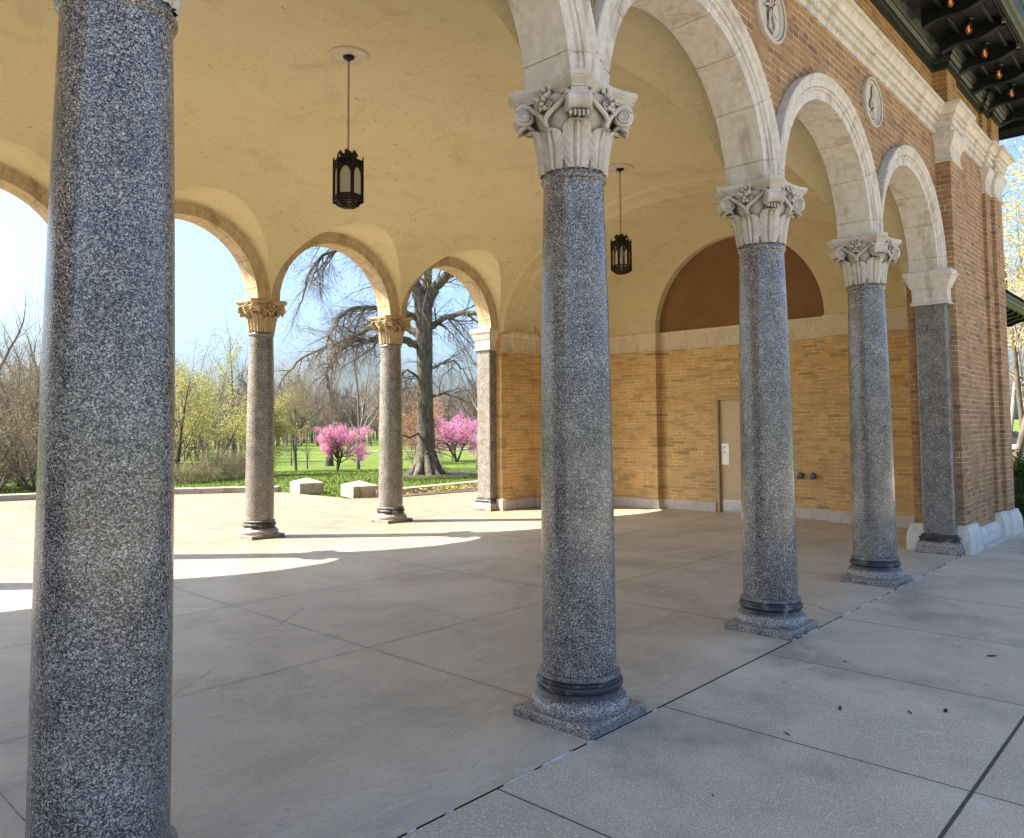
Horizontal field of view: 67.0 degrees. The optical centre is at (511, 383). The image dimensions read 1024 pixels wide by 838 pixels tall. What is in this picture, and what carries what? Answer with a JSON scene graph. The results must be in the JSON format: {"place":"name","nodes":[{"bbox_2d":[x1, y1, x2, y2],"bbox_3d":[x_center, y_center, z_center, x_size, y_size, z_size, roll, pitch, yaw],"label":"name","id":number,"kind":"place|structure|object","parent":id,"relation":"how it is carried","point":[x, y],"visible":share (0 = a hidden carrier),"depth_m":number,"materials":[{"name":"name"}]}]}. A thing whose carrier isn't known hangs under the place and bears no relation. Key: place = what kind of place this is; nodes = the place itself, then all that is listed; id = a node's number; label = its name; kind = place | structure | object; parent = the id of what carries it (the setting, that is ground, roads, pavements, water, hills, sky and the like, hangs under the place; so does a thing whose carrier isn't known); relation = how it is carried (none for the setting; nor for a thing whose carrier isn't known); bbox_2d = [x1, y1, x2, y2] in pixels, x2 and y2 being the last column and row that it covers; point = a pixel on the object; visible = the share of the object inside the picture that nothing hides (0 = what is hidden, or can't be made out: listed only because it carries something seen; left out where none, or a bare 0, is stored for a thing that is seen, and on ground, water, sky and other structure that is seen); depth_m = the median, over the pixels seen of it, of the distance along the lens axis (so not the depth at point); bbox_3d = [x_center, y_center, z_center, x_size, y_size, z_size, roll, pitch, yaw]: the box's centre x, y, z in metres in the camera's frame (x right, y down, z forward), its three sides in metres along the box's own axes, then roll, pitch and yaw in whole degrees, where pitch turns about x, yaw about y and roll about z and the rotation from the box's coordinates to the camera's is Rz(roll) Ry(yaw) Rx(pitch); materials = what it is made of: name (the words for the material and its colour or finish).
{"place":"outdoors","nodes":[
{"label":"outdoors","id":0,"kind":"place"},
{"bbox_2d":[0,467,477,496],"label":"grass","id":1,"kind":"structure","parent":0,"point":[353,475],"depth_m":24.87,"materials":[{"name":"green plant"}]},
{"bbox_2d":[0,491,960,837],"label":"terrace floor","id":2,"kind":"structure","parent":0,"point":[344,669],"depth_m":5.78,"materials":[{"name":"concrete"}]},
{"bbox_2d":[0,420,1021,837],"bbox_3d":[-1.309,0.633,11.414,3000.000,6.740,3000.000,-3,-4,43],"label":"grass ground","id":3,"kind":"structure","parent":0,"point":[314,460],"depth_m":71.66,"materials":[{"name":"green plant"}]},
{"bbox_2d":[0,397,38,491],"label":"thicket","id":4,"kind":"object","parent":3,"relation":"on","point":[6,453],"visible":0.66,"depth_m":20.38,"materials":[{"name":"brown plant"}]},
{"bbox_2d":[0,385,39,490],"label":"thicket","id":5,"kind":"object","parent":3,"relation":"on","point":[29,459],"visible":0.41,"depth_m":20.86,"materials":[{"name":"brown plant"}]},
{"bbox_2d":[0,360,40,488],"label":"thicket","id":6,"kind":"object","parent":3,"relation":"on","point":[5,473],"visible":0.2,"depth_m":22.29,"materials":[{"name":"brown plant"}]},
{"bbox_2d":[0,303,40,480],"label":"thicket","id":7,"kind":"object","parent":3,"relation":"on","point":[29,376],"visible":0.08,"depth_m":22.89,"materials":[{"name":"brown plant"}]},
{"bbox_2d":[0,332,41,457],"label":"thicket","id":8,"kind":"object","parent":3,"relation":"on","point":[31,367],"visible":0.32,"depth_m":22.98,"materials":[{"name":"brown plant"}]},
{"bbox_2d":[0,310,42,486],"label":"thicket","id":9,"kind":"object","parent":3,"relation":"on","point":[17,388],"visible":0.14,"depth_m":21.99,"materials":[{"name":"brown plant"}]},
{"bbox_2d":[0,300,42,483],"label":"bare tree","id":10,"kind":"object","parent":3,"relation":"on","point":[28,340],"visible":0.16,"depth_m":27.43,"materials":[{"name":"brown plant"}]},
{"bbox_2d":[0,282,42,405],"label":"bare tree","id":11,"kind":"object","parent":3,"relation":"on","point":[12,343],"visible":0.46,"depth_m":24.48,"materials":[{"name":"brown plant"}]},
{"bbox_2d":[0,234,46,409],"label":"bare tree","id":12,"kind":"object","parent":3,"relation":"on","point":[26,335],"visible":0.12,"depth_m":29.66,"materials":[{"name":"brown plant"}]},
{"bbox_2d":[0,339,200,449],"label":"thicket","id":13,"kind":"object","parent":3,"relation":"on","point":[39,382],"visible":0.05,"depth_m":24.18,"materials":[{"name":"brown plant"}]},
{"bbox_2d":[0,486,279,500],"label":"kerb wall","id":14,"kind":"structure","parent":3,"relation":"on","point":[190,490],"depth_m":19.25,"materials":[{"name":"concrete"}]},
{"bbox_2d":[175,458,203,483],"bbox_3d":[-10.011,2.733,23.727,1.339,0.962,1.350,-1,-3,15],"label":"thicket","id":15,"kind":"object","parent":3,"relation":"on","point":[182,479],"visible":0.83,"depth_m":23.64,"materials":[{"name":"beige plant"}]},
{"bbox_2d":[175,335,215,480],"bbox_3d":[-10.818,0.659,25.139,2.232,5.305,2.437,1,-4,-25],"label":"budding tree","id":16,"kind":"object","parent":3,"relation":"on","point":[179,455],"visible":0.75,"depth_m":25.14,"materials":[{"name":"green plant"}]},
{"bbox_2d":[181,448,232,481],"bbox_3d":[-9.646,2.644,24.420,1.567,1.287,1.875,-3,-4,43],"label":"thicket","id":17,"kind":"object","parent":3,"relation":"on","point":[213,471],"visible":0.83,"depth_m":24.31,"materials":[{"name":"beige plant"}]},
{"bbox_2d":[175,334,243,465],"bbox_3d":[-15.835,0.691,38.035,3.443,7.964,5.799,-3,-4,43],"label":"bare tree","id":18,"kind":"object","parent":3,"relation":"on","point":[198,443],"visible":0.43,"depth_m":38.44,"materials":[{"name":"brown plant"}]},
{"bbox_2d":[175,313,247,473],"bbox_3d":[-13.334,0.542,33.757,4.367,7.170,4.460,-3,-4,43],"label":"budding tree","id":19,"kind":"object","parent":3,"relation":"on","point":[228,360],"visible":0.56,"depth_m":33.99,"materials":[{"name":"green plant"}]},
{"bbox_2d":[191,433,245,479],"bbox_3d":[-9.481,2.514,25.501,2.038,1.763,2.093,2,-4,-31],"label":"thicket","id":20,"kind":"object","parent":3,"relation":"on","point":[234,467],"visible":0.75,"depth_m":25.25,"materials":[{"name":"beige plant"}]},
{"bbox_2d":[200,307,247,465],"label":"bare tree","id":21,"kind":"object","parent":3,"relation":"on","point":[232,405],"visible":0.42,"depth_m":44.00,"materials":[{"name":"brown plant"}]},
{"bbox_2d":[202,443,245,478],"bbox_3d":[-9.418,2.727,26.199,1.656,1.514,2.230,-3,-4,33],"label":"thicket","id":22,"kind":"object","parent":3,"relation":"on","point":[240,469],"visible":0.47,"depth_m":25.91,"materials":[{"name":"beige plant"}]},
{"bbox_2d":[175,353,279,475],"bbox_3d":[-9.977,1.270,26.901,3.746,4.362,3.571,1,-3,-17],"label":"budding tree","id":23,"kind":"object","parent":3,"relation":"on","point":[232,421],"visible":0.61,"depth_m":26.79,"materials":[{"name":"green plant"}]},
{"bbox_2d":[0,355,477,477],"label":"distant wood","id":24,"kind":"object","parent":3,"relation":"on","point":[353,402],"visible":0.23,"depth_m":151.62,"materials":[{"name":"brown plant"}]},
{"bbox_2d":[206,356,278,441],"bbox_3d":[-13.237,1.129,38.157,3.723,6.802,3.304,-1,-3,8],"label":"bare tree","id":25,"kind":"object","parent":3,"relation":"on","point":[241,378],"visible":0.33,"depth_m":37.64,"materials":[{"name":"brown plant"}]},
{"bbox_2d":[219,447,274,476],"bbox_3d":[-9.384,2.778,27.258,1.874,1.378,2.066,0,-3,-3],"label":"thicket","id":26,"kind":"object","parent":3,"relation":"on","point":[235,462],"visible":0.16,"depth_m":26.87,"materials":[{"name":"beige plant"}]},
{"bbox_2d":[237,450,287,471],"bbox_3d":[-9.380,3.040,29.087,1.939,1.431,1.827,-3,-4,43],"label":"thicket","id":27,"kind":"object","parent":3,"relation":"on","point":[275,462],"visible":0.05,"depth_m":29.00,"materials":[{"name":"green plant"}]},
{"bbox_2d":[229,390,300,475],"bbox_3d":[-9.136,1.739,28.559,2.667,3.622,2.180,-1,-3,16],"label":"budding tree","id":28,"kind":"object","parent":3,"relation":"on","point":[278,426],"visible":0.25,"depth_m":28.38,"materials":[{"name":"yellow plant"}]},
{"bbox_2d":[285,439,300,465],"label":"sapling","id":29,"kind":"object","parent":3,"relation":"on","point":[291,461],"visible":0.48,"depth_m":69.21,"materials":[{"name":"green plant"}]},
{"bbox_2d":[274,358,322,470],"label":"budding tree","id":30,"kind":"object","parent":3,"relation":"on","point":[294,424],"visible":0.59,"depth_m":59.68,"materials":[{"name":"green plant"}]},
{"bbox_2d":[290,478,323,494],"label":"pyramid cap block","id":31,"kind":"structure","parent":3,"relation":"on","point":[306,486],"depth_m":19.30,"materials":[{"name":"stone"}]},
{"bbox_2d":[302,437,313,468],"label":"sapling","id":32,"kind":"object","parent":3,"relation":"on","point":[307,456],"visible":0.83,"depth_m":63.20,"materials":[{"name":"green plant"}]},
{"bbox_2d":[325,424,333,465],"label":"trash can","id":33,"kind":"object","parent":3,"relation":"on","point":[330,462],"visible":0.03,"depth_m":68.56,"materials":[{"name":"grey metal"}]},
{"bbox_2d":[313,424,373,471],"bbox_3d":[-6.945,2.694,32.030,2.630,2.247,2.320,0,-3,-16],"label":"blossoming tree","id":34,"kind":"object","parent":3,"relation":"on","point":[329,450],"visible":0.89,"depth_m":31.87,"materials":[{"name":"pink plant"}]},
{"bbox_2d":[219,247,478,474],"bbox_3d":[-4.401,-3.105,26.885,11.875,13.718,10.297,-3,-4,43],"label":"oak tree","id":35,"kind":"object","parent":3,"relation":"on","point":[425,293],"visible":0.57,"depth_m":26.34,"materials":[{"name":"grey plant"}]},
{"bbox_2d":[323,304,379,468],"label":"bare tree","id":36,"kind":"object","parent":3,"relation":"on","point":[359,427],"visible":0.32,"depth_m":60.05,"materials":[{"name":"brown plant"}]},
{"bbox_2d":[341,480,377,497],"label":"pyramid cap block","id":37,"kind":"structure","parent":3,"relation":"on","point":[359,489],"depth_m":18.12,"materials":[{"name":"concrete"}]},
{"bbox_2d":[354,343,379,459],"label":"bare tree","id":38,"kind":"object","parent":3,"relation":"on","point":[363,406],"visible":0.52,"depth_m":80.15,"materials":[{"name":"brown plant"}]},
{"bbox_2d":[374,392,451,463],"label":"rusty shrub","id":39,"kind":"object","parent":3,"relation":"on","point":[406,426],"visible":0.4,"depth_m":71.19,"materials":[{"name":"brown plant"}]},
{"bbox_2d":[375,480,477,497],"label":"kerb wall","id":40,"kind":"structure","parent":3,"relation":"on","point":[412,489],"depth_m":19.39,"materials":[{"name":"concrete"}]},
{"bbox_2d":[403,486,477,495],"bbox_3d":[-1.298,2.711,19.713,0.954,0.001,4.755,-3,-4,38],"label":"mulch bed","id":41,"kind":"object","parent":3,"relation":"on","point":[443,491],"visible":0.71,"depth_m":19.25,"materials":[{"name":"brown soil"}]},
{"bbox_2d":[403,482,477,496],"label":"weeds","id":42,"kind":"object","parent":41,"relation":"on","point":[453,487],"visible":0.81,"depth_m":19.48,"materials":[{"name":"yellow plant"}]},
{"bbox_2d":[403,472,477,477],"bbox_3d":[-2.740,3.167,27.130,3.072,0.038,3.725,-3,-4,43],"label":"bark mulch ring","id":43,"kind":"object","parent":3,"relation":"on","point":[453,473],"visible":0.44,"depth_m":26.76,"materials":[{"name":"brown soil"}]},
{"bbox_2d":[408,408,476,461],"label":"blossoming tree","id":44,"kind":"object","parent":3,"relation":"on","point":[461,434],"visible":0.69,"depth_m":75.13,"materials":[{"name":"pink plant"}]},
{"bbox_2d":[439,307,477,467],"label":"bare tree","id":45,"kind":"object","parent":3,"relation":"on","point":[474,384],"visible":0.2,"depth_m":59.74,"materials":[{"name":"brown plant"}]},
{"bbox_2d":[0,0,1023,837],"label":"pavilion","id":46,"kind":"structure","parent":3,"relation":"on","point":[812,228],"depth_m":7.89,"materials":[{"name":"stone"}]},
{"bbox_2d":[329,46,367,208],"bbox_3d":[-1.727,-2.664,8.171,0.410,1.659,0.410,-2,-4,31],"label":"hanging lantern","id":47,"kind":"object","parent":46,"relation":"hanging from","point":[348,175],"visible":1,"depth_m":8.08,"materials":[{"name":"paint"}]},
{"bbox_2d":[608,163,632,274],"bbox_3d":[1.659,-2.484,11.815,0.410,1.659,0.410,-2,-3,23],"label":"hanging lantern","id":48,"kind":"object","parent":46,"relation":"hanging from","point":[621,250],"visible":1,"depth_m":11.72,"materials":[{"name":"paint"}]},
{"bbox_2d":[715,397,740,513],"bbox_3d":[4.203,1.298,14.048,1.015,2.125,0.155,-3,-4,43],"label":"door","id":49,"kind":"structure","parent":46,"relation":"in","point":[727,409],"depth_m":14.24,"materials":[{"name":"beige metal"}]},
{"bbox_2d":[795,472,816,479],"bbox_3d":[4.991,1.571,13.162,0.334,0.124,0.120,-3,-4,43],"label":"twin pipe outlet","id":50,"kind":"object","parent":46,"relation":"attached to","point":[810,476],"visible":1,"depth_m":13.12,"materials":[{"name":"grey metal"}]},
{"bbox_2d":[947,0,953,6],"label":"light bulb","id":51,"kind":"object","parent":46,"relation":"hanging from","point":[950,3],"visible":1,"depth_m":8.56,"materials":[{"name":"orange glass"}]},
{"bbox_2d":[963,16,973,33],"bbox_3d":[5.418,-4.237,9.180,0.110,0.185,0.110,-3,-4,43],"label":"light bulb","id":52,"kind":"object","parent":46,"relation":"hanging from","point":[967,20],"visible":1,"depth_m":9.16,"materials":[{"name":"orange glass"}]},
{"bbox_2d":[979,41,988,57],"bbox_3d":[5.972,-4.208,9.777,0.110,0.185,0.110,-3,-4,43],"label":"light bulb","id":53,"kind":"object","parent":46,"relation":"hanging from","point":[984,48],"visible":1,"depth_m":9.76,"materials":[{"name":"orange glass"}]},
{"bbox_2d":[994,63,1002,78],"bbox_3d":[6.527,-4.179,10.374,0.110,0.185,0.110,-3,-4,43],"label":"light bulb","id":54,"kind":"object","parent":46,"relation":"hanging from","point":[998,70],"visible":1,"depth_m":10.35,"materials":[{"name":"orange glass"}]},
{"bbox_2d":[1007,83,1015,96],"bbox_3d":[7.081,-4.149,10.970,0.110,0.185,0.110,-3,-4,43],"label":"light bulb","id":55,"kind":"object","parent":46,"relation":"hanging from","point":[1011,88],"visible":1,"depth_m":10.95,"materials":[{"name":"orange glass"}]},
{"bbox_2d":[1001,138,1023,455],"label":"budding tree","id":56,"kind":"object","parent":3,"relation":"on","point":[1015,374],"visible":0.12,"depth_m":31.88,"materials":[{"name":"yellow plant"}]},
{"bbox_2d":[1002,173,1023,460],"bbox_3d":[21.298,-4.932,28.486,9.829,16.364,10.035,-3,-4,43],"label":"budding tree","id":57,"kind":"object","parent":3,"relation":"on","point":[1020,443],"visible":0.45,"depth_m":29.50,"materials":[{"name":"yellow plant"}]},
{"bbox_2d":[1005,289,1023,326],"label":"park building","id":58,"kind":"structure","parent":3,"relation":"on","point":[1014,309],"depth_m":23.16,"materials":[{"name":"green paint"}]},
{"bbox_2d":[1006,267,1023,406],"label":"bare tree","id":59,"kind":"object","parent":3,"relation":"on","point":[1020,368],"visible":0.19,"depth_m":40.82,"materials":[{"name":"brown plant"}]},
{"label":"planting bed","id":60,"kind":"structure","parent":3,"relation":"on","visible":0},
{"bbox_2d":[1013,449,1023,497],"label":"garden shrub","id":61,"kind":"object","parent":60,"relation":"on","point":[1018,474],"visible":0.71,"depth_m":14.10,"materials":[{"name":"green plant"}]},
{"bbox_2d":[1014,486,1023,522],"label":"garden shrub","id":62,"kind":"object","parent":60,"relation":"on","point":[1019,501],"visible":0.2,"depth_m":12.44,"materials":[{"name":"green plant"}]},
{"bbox_2d":[0,135,1023,419],"label":"sky","id":63,"kind":"structure","parent":0,"point":[205,279],"materials":[{"name":"blue"}]},
{"bbox_2d":[399,531,1023,837],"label":"sidewalk","id":64,"kind":"structure","parent":0,"point":[873,757],"depth_m":3.85,"materials":[{"name":"concrete"}]},
{"bbox_2d":[407,555,963,833],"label":"caulk flecks","id":65,"kind":"object","parent":64,"relation":"on","point":[545,764],"visible":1,"depth_m":3.77,"materials":[{"name":"grey"}]},
{"label":"road","id":66,"kind":"structure","parent":0,"visible":0},
{"bbox_2d":[1012,431,1018,444],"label":"parked car","id":67,"kind":"object","parent":66,"relation":"on","point":[1015,434],"visible":0.02,"depth_m":57.63,"materials":[{"name":"grey paint"}]}
]}

